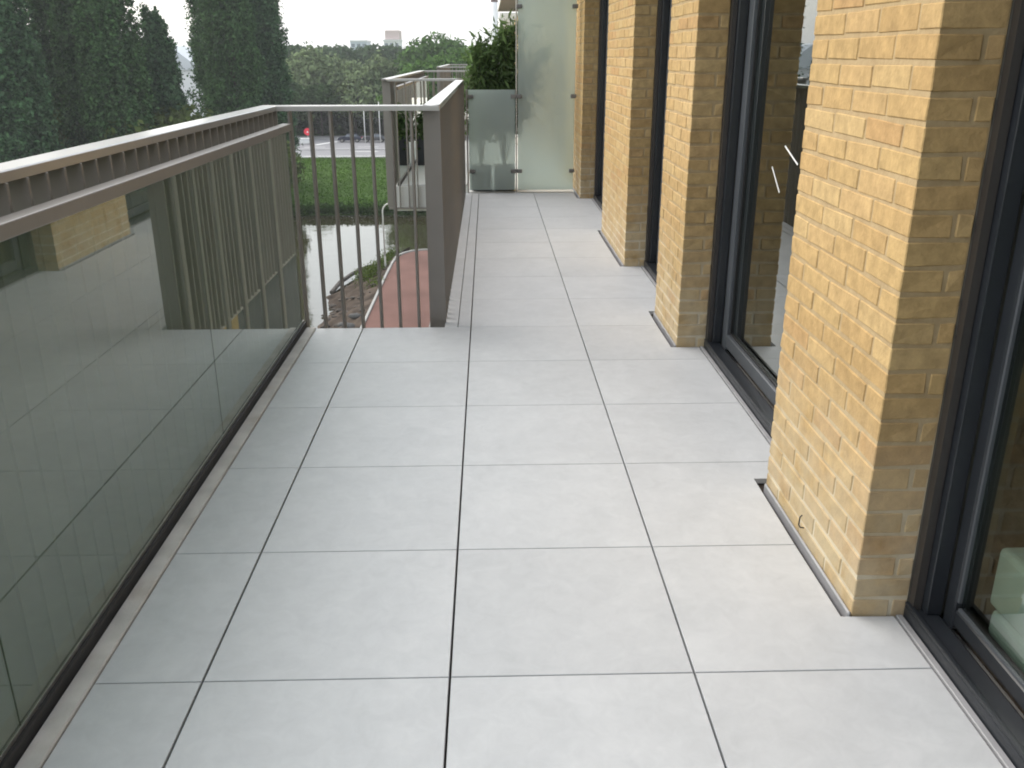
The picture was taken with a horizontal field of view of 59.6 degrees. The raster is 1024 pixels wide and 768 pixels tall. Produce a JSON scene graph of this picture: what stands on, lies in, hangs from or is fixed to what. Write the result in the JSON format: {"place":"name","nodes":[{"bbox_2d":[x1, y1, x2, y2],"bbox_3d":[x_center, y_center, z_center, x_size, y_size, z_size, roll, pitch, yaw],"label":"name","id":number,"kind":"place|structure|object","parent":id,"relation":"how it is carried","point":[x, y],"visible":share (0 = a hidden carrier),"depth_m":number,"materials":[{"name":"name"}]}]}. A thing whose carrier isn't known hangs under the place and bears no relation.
{"place":"outdoors","nodes":[
{"label":"outdoors","id":0,"kind":"place"},
{"bbox_2d":[174,45,204,116],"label":"white hall","id":1,"kind":"structure","parent":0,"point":[184,59],"depth_m":166.26,"materials":[{"name":"white"}]},
{"bbox_2d":[58,96,468,215],"bbox_3d":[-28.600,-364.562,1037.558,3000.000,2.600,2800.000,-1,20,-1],"label":"ground","id":2,"kind":"structure","parent":0,"point":[339,165],"depth_m":113.68,"materials":[{"name":"green plant"}]},
{"bbox_2d":[0,0,66,162],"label":"poplar tree","id":3,"kind":"object","parent":2,"relation":"on","point":[26,125],"visible":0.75,"depth_m":82.15,"materials":[{"name":"green plant"}]},
{"bbox_2d":[22,0,80,132],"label":"poplar tree","id":4,"kind":"object","parent":2,"relation":"on","point":[38,14],"visible":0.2,"depth_m":91.94,"materials":[{"name":"green plant"}]},
{"bbox_2d":[41,0,131,148],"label":"poplar tree","id":5,"kind":"object","parent":2,"relation":"on","point":[61,11],"visible":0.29,"depth_m":89.21,"materials":[{"name":"green plant"}]},
{"bbox_2d":[52,98,142,147],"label":"bush","id":6,"kind":"object","parent":2,"relation":"on","point":[59,121],"visible":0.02,"depth_m":92.60,"materials":[{"name":"green plant"}]},
{"bbox_2d":[68,0,159,144],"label":"poplar tree","id":7,"kind":"object","parent":2,"relation":"on","point":[113,76],"visible":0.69,"depth_m":86.29,"materials":[{"name":"green plant"}]},
{"bbox_2d":[99,103,213,139],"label":"bush","id":8,"kind":"object","parent":2,"relation":"on","point":[181,115],"visible":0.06,"depth_m":90.06,"materials":[{"name":"green plant"}]},
{"bbox_2d":[138,2,188,115],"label":"poplar tree","id":9,"kind":"object","parent":2,"relation":"on","point":[166,72],"visible":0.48,"depth_m":93.14,"materials":[{"name":"green plant"}]},
{"bbox_2d":[182,0,227,117],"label":"poplar tree","id":10,"kind":"object","parent":2,"relation":"on","point":[194,32],"visible":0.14,"depth_m":103.57,"materials":[{"name":"green plant"}]},
{"bbox_2d":[37,41,401,94],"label":"woodland","id":11,"kind":"object","parent":2,"relation":"on","point":[345,46],"depth_m":285.12,"materials":[{"name":"green plant"}]},
{"bbox_2d":[196,0,269,117],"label":"poplar tree","id":12,"kind":"object","parent":2,"relation":"on","point":[232,66],"visible":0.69,"depth_m":99.44,"materials":[{"name":"green plant"}]},
{"bbox_2d":[246,0,304,181],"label":"poplar tree","id":13,"kind":"object","parent":2,"relation":"on","point":[270,35],"visible":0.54,"depth_m":108.08,"materials":[{"name":"green plant"}]},
{"bbox_2d":[287,140,305,188],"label":"bush","id":14,"kind":"object","parent":2,"relation":"on","point":[299,166],"visible":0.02,"depth_m":98.35,"materials":[{"name":"green plant"}]},
{"bbox_2d":[283,42,310,61],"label":"skyline tree","id":15,"kind":"object","parent":2,"relation":"on","point":[297,47],"visible":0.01,"depth_m":216.65,"materials":[{"name":"green plant"}]},
{"bbox_2d":[287,80,310,113],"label":"broad tree","id":16,"kind":"object","parent":2,"relation":"on","point":[301,94],"visible":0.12,"depth_m":160.76,"materials":[{"name":"green plant"}]},
{"bbox_2d":[290,75,326,135],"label":"willow tree","id":17,"kind":"object","parent":2,"relation":"on","point":[301,117],"visible":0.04,"depth_m":168.58,"materials":[{"name":"green plant"}]},
{"bbox_2d":[285,41,344,132],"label":"willow tree","id":18,"kind":"object","parent":2,"relation":"on","point":[306,66],"visible":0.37,"depth_m":171.17,"materials":[{"name":"green plant"}]},
{"bbox_2d":[303,82,342,135],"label":"broad tree","id":19,"kind":"object","parent":2,"relation":"on","point":[321,94],"visible":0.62,"depth_m":166.08,"materials":[{"name":"green plant"}]},
{"bbox_2d":[307,46,353,65],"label":"skyline tree","id":20,"kind":"object","parent":2,"relation":"on","point":[326,51],"visible":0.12,"depth_m":225.80,"materials":[{"name":"green plant"}]},
{"bbox_2d":[311,51,364,120],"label":"willow tree","id":21,"kind":"object","parent":2,"relation":"on","point":[344,68],"visible":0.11,"depth_m":175.56,"materials":[{"name":"green plant"}]},
{"bbox_2d":[290,156,387,211],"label":"lawn grass","id":22,"kind":"structure","parent":2,"relation":"on","point":[367,159],"depth_m":115.64,"materials":[{"name":"green plant"}]},
{"bbox_2d":[318,43,360,66],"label":"skyline tree","id":23,"kind":"object","parent":2,"relation":"on","point":[347,54],"visible":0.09,"depth_m":229.21,"materials":[{"name":"green plant"}]},
{"bbox_2d":[332,83,374,133],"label":"broad tree","id":24,"kind":"object","parent":2,"relation":"on","point":[346,114],"visible":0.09,"depth_m":168.97,"materials":[{"name":"green plant"}]},
{"bbox_2d":[292,199,425,214],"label":"shore grass","id":25,"kind":"structure","parent":2,"relation":"on","point":[343,208],"depth_m":95.06,"materials":[{"name":"green plant"}]},
{"bbox_2d":[349,40,370,49],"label":"apartment block","id":26,"kind":"structure","parent":2,"relation":"on","point":[355,43],"depth_m":391.04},
{"bbox_2d":[345,116,381,126],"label":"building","id":27,"kind":"structure","parent":2,"relation":"on","point":[362,119],"depth_m":184.29,"materials":[{"name":"grey"}]},
{"bbox_2d":[336,49,400,133],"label":"willow tree","id":28,"kind":"object","parent":2,"relation":"on","point":[362,82],"visible":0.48,"depth_m":167.12,"materials":[{"name":"green plant"}]},
{"bbox_2d":[350,41,397,67],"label":"skyline tree","id":29,"kind":"object","parent":2,"relation":"on","point":[366,52],"visible":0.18,"depth_m":229.19,"materials":[{"name":"green plant"}]},
{"bbox_2d":[365,79,383,134],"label":"broad tree","id":30,"kind":"object","parent":2,"relation":"on","point":[379,83],"visible":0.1,"depth_m":166.57,"materials":[{"name":"green plant"}]},
{"bbox_2d":[294,111,466,134],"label":"undergrowth","id":31,"kind":"object","parent":2,"relation":"on","point":[337,123],"visible":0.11,"depth_m":176.40,"materials":[{"name":"green plant"}]},
{"bbox_2d":[372,72,398,121],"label":"willow tree","id":32,"kind":"object","parent":2,"relation":"on","point":[379,113],"visible":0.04,"depth_m":166.63,"materials":[{"name":"green plant"}]},
{"bbox_2d":[383,30,402,46],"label":"apartment block","id":33,"kind":"structure","parent":2,"relation":"on","point":[391,36],"depth_m":389.59,"materials":[{"name":"white concrete"}]},
{"bbox_2d":[383,43,416,66],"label":"skyline tree","id":34,"kind":"object","parent":2,"relation":"on","point":[394,56],"visible":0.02,"depth_m":228.43,"materials":[{"name":"green plant"}]},
{"bbox_2d":[376,51,465,116],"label":"broad tree","id":35,"kind":"object","parent":2,"relation":"on","point":[419,64],"visible":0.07,"depth_m":123.39,"materials":[{"name":"green plant"}]},
{"bbox_2d":[393,31,467,73],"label":"broad tree","id":36,"kind":"object","parent":2,"relation":"on","point":[425,48],"visible":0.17,"depth_m":164.87,"materials":[{"name":"green plant"}]},
{"bbox_2d":[442,45,485,98],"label":"broad tree","id":37,"kind":"object","parent":2,"relation":"on","point":[457,57],"visible":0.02,"depth_m":125.53,"materials":[{"name":"green plant"}]},
{"bbox_2d":[491,0,497,44],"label":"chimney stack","id":38,"kind":"object","parent":2,"relation":"on","point":[494,12],"visible":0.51,"depth_m":368.92,"materials":[{"name":"white"}]},
{"bbox_2d":[498,13,517,36],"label":"end building","id":39,"kind":"structure","parent":2,"relation":"on","point":[505,15],"depth_m":31.63,"materials":[{"name":"grey concrete"}]},
{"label":"lower storeys","id":40,"kind":"object","parent":2,"relation":"on","visible":0},
{"bbox_2d":[396,111,594,210],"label":"neighbour balcony","id":41,"kind":"structure","parent":40,"relation":"on","point":[404,191],"depth_m":10.47,"materials":[{"name":"concrete"}]},
{"bbox_2d":[393,76,427,185],"bbox_3d":[-1.383,-3.784,12.879,0.050,1.128,5.610,-1,20,-1],"label":"glass windscreen","id":42,"kind":"object","parent":41,"relation":"on","point":[401,121],"visible":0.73,"depth_m":11.30,"materials":[{"name":"clear glass"}]},
{"bbox_2d":[413,98,431,164],"bbox_3d":[-1.164,-3.507,12.195,0.631,0.996,0.613,7,21,18],"label":"balcony planter","id":43,"kind":"object","parent":41,"relation":"on","point":[420,140],"visible":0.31,"depth_m":12.14,"materials":[{"name":"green plant"}]},
{"bbox_2d":[381,70,470,209],"bbox_3d":[-1.131,-4.625,15.378,0.932,1.445,11.094,-1,20,-1],"label":"balcony railing","id":44,"kind":"object","parent":41,"relation":"on","point":[389,94],"visible":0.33,"depth_m":10.28,"materials":[{"name":"grey metal"}]},
{"bbox_2d":[437,64,472,93],"bbox_3d":[-1.366,-7.728,23.819,0.930,1.445,5.988,-1,20,-1],"label":"balcony railing","id":45,"kind":"object","parent":41,"relation":"on","point":[445,67],"visible":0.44,"depth_m":21.24,"materials":[{"name":"grey metal"}]},
{"bbox_2d":[461,32,499,134],"bbox_3d":[-0.346,-3.012,9.890,0.573,1.654,0.486,12,23,29],"label":"potted shrub","id":46,"kind":"object","parent":41,"relation":"on","point":[470,84],"visible":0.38,"depth_m":9.65,"materials":[{"name":"green plant"}]},
{"bbox_2d":[460,9,517,144],"bbox_3d":[-0.045,-3.141,9.897,1.070,1.889,0.556,-1,20,-1],"label":"potted shrub","id":47,"kind":"object","parent":41,"relation":"on","point":[503,55],"visible":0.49,"depth_m":9.62,"materials":[{"name":"green plant"}]},
{"bbox_2d":[514,0,607,185],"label":"neighbour facade","id":48,"kind":"structure","parent":41,"relation":"on","point":[597,79],"depth_m":10.15,"materials":[{"name":"beige brick"}]},
{"bbox_2d":[15,193,1023,767],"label":"balcony floor","id":49,"kind":"structure","parent":40,"relation":"on","point":[517,511],"depth_m":2.58,"materials":[{"name":"tile"}]},
{"bbox_2d":[0,124,306,767],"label":"glass windscreen","id":50,"kind":"object","parent":49,"relation":"on","point":[281,325],"visible":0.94,"depth_m":3.50,"materials":[{"name":"glass"}]},
{"bbox_2d":[0,80,465,748],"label":"balcony railing","id":51,"kind":"object","parent":49,"relation":"on","point":[128,354],"visible":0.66,"depth_m":2.69,"materials":[{"name":"grey metal"}]},
{"bbox_2d":[466,0,577,192],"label":"privacy screen","id":52,"kind":"object","parent":49,"relation":"on","point":[546,95],"visible":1,"depth_m":9.59,"materials":[{"name":"white glass"}]},
{"bbox_2d":[573,0,599,198],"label":"brick pier","id":53,"kind":"structure","parent":49,"relation":"on","point":[587,44],"depth_m":9.23,"materials":[{"name":"beige brick"}]},
{"bbox_2d":[600,0,657,266],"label":"brick pier","id":54,"kind":"structure","parent":49,"relation":"on","point":[632,25],"depth_m":6.31,"materials":[{"name":"beige brick"}]},
{"bbox_2d":[653,0,730,347],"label":"brick pier","id":55,"kind":"structure","parent":49,"relation":"on","point":[699,33],"depth_m":4.45,"materials":[{"name":"beige brick"}]},
{"bbox_2d":[601,0,1023,714],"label":"interior room","id":56,"kind":"object","parent":49,"relation":"on","point":[785,66],"visible":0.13,"depth_m":4.38,"materials":[{"name":"paint"}]},
{"bbox_2d":[591,0,608,212],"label":"slot window","id":57,"kind":"structure","parent":56,"relation":"attached to","point":[601,88],"depth_m":9.08,"materials":[{"name":"brown paint"}]},
{"bbox_2d":[641,0,671,287],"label":"slot window","id":58,"kind":"structure","parent":56,"relation":"attached to","point":[649,268],"depth_m":6.06,"materials":[{"name":"brown paint"}]},
{"bbox_2d":[700,0,797,444],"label":"glass door","id":59,"kind":"structure","parent":56,"relation":"attached to","point":[755,405],"depth_m":4.22,"materials":[{"name":"brown paint"}]},
{"bbox_2d":[895,0,1023,767],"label":"glass door","id":60,"kind":"structure","parent":56,"relation":"attached to","point":[993,715],"depth_m":2.12,"materials":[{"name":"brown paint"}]},
{"bbox_2d":[989,547,1023,672],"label":"upholstered seat","id":61,"kind":"object","parent":56,"relation":"on","point":[1006,628],"visible":1,"depth_m":2.17,"materials":[{"name":"green fabric"}]},
{"bbox_2d":[990,411,1023,560],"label":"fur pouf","id":62,"kind":"object","parent":56,"relation":"on","point":[1009,531],"visible":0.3,"depth_m":2.42,"materials":[{"name":"brown fur"}]},
{"bbox_2d":[763,0,1012,617],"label":"brick pier","id":63,"kind":"structure","parent":49,"relation":"on","point":[901,96],"depth_m":2.29,"materials":[{"name":"yellow brick"}]},
{"bbox_2d":[16,0,517,49],"label":"sky","id":64,"kind":"structure","parent":0,"point":[319,22],"materials":[{"name":"white"}]},
{"bbox_2d":[302,156,385,157],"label":"pavement","id":65,"kind":"structure","parent":0,"point":[342,156],"depth_m":135.77,"materials":[{"name":"grey concrete"}]},
{"bbox_2d":[293,215,427,328],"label":"river","id":66,"kind":"structure","parent":0,"point":[348,245],"depth_m":80.80,"materials":[{"name":"grey liquid"}]},
{"bbox_2d":[317,246,410,327],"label":"earth bank","id":67,"kind":"structure","parent":0,"point":[350,291],"depth_m":59.07,"materials":[{"name":"brown soil"}]},
{"bbox_2d":[342,323,354,327],"bbox_3d":[-9.394,-3.342,51.406,0.818,0.390,0.687,-1,20,-1],"label":"boulder","id":68,"kind":"object","parent":67,"relation":"on","point":[350,325],"visible":0.57,"depth_m":51.17,"materials":[{"name":"grey stone"}]},
{"bbox_2d":[330,264,374,293],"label":"timber edging","id":69,"kind":"object","parent":67,"relation":"on","point":[337,285],"visible":0.58,"depth_m":66.57,"materials":[{"name":"grey wood"}]},
{"bbox_2d":[320,262,388,327],"bbox_3d":[-10.564,-4.151,55.511,4.278,1.920,31.622,-1,20,-1],"label":"rubble","id":70,"kind":"object","parent":67,"relation":"on","point":[339,310],"visible":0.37,"depth_m":58.30,"materials":[{"name":"stone"}]},
{"bbox_2d":[348,313,360,318],"bbox_3d":[-9.319,-4.060,53.254,0.720,0.353,0.620,9,22,23],"label":"boulder","id":71,"kind":"object","parent":67,"relation":"on","point":[354,315],"visible":0.9,"depth_m":53.05,"materials":[{"name":"grey stone"}]},
{"bbox_2d":[350,246,402,289],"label":"grass tufts","id":72,"kind":"object","parent":67,"relation":"on","point":[372,271],"visible":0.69,"depth_m":64.24,"materials":[{"name":"green plant"}]},
{"bbox_2d":[382,203,387,266],"bbox_3d":[-8.538,-10.688,64.684,1.625,4.902,0.220,-1,20,-1],"label":"path lamp","id":73,"kind":"object","parent":67,"relation":"on","point":[383,234],"visible":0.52,"depth_m":64.61,"materials":[{"name":"grey metal"}]},
{"bbox_2d":[295,137,468,155],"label":"road","id":74,"kind":"structure","parent":0,"point":[323,148],"depth_m":148.57,"materials":[{"name":"grey asphalt"}]},
{"bbox_2d":[299,138,309,143],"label":"utility cabinet","id":75,"kind":"object","parent":74,"relation":"on","point":[304,140],"visible":0.88,"depth_m":155.68,"materials":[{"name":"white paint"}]},
{"bbox_2d":[304,128,308,134],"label":"round sign","id":76,"kind":"object","parent":74,"relation":"on","point":[306,131],"visible":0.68,"depth_m":156.41,"materials":[{"name":"red metal"}]},
{"bbox_2d":[337,133,362,141],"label":"parked car","id":77,"kind":"object","parent":74,"relation":"on","point":[357,138],"visible":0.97,"depth_m":158.70,"materials":[{"name":"grey paint"}]},
{"bbox_2d":[362,133,384,142],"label":"parked car","id":78,"kind":"object","parent":74,"relation":"on","point":[376,136],"visible":0.81,"depth_m":158.33,"materials":[{"name":"paint"}]},
{"bbox_2d":[295,135,468,137],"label":"pavement","id":79,"kind":"structure","parent":0,"point":[328,136],"depth_m":169.48,"materials":[{"name":"grey concrete"}]},
{"bbox_2d":[365,250,429,327],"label":"cycle path","id":80,"kind":"structure","parent":0,"point":[408,294],"depth_m":56.76,"materials":[{"name":"red asphalt"}]},
{"bbox_2d":[360,249,427,327],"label":"kerb","id":81,"kind":"structure","parent":80,"relation":"on","point":[377,292],"depth_m":60.80,"materials":[{"name":"grey concrete"}]},
{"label":"facade lintel","id":82,"kind":"structure","parent":0,"visible":0},
{"bbox_2d":[497,0,517,11],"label":"roof overhang","id":83,"kind":"object","parent":82,"relation":"on","point":[505,5],"visible":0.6,"depth_m":27.98,"materials":[{"name":"white paint"}]}
]}

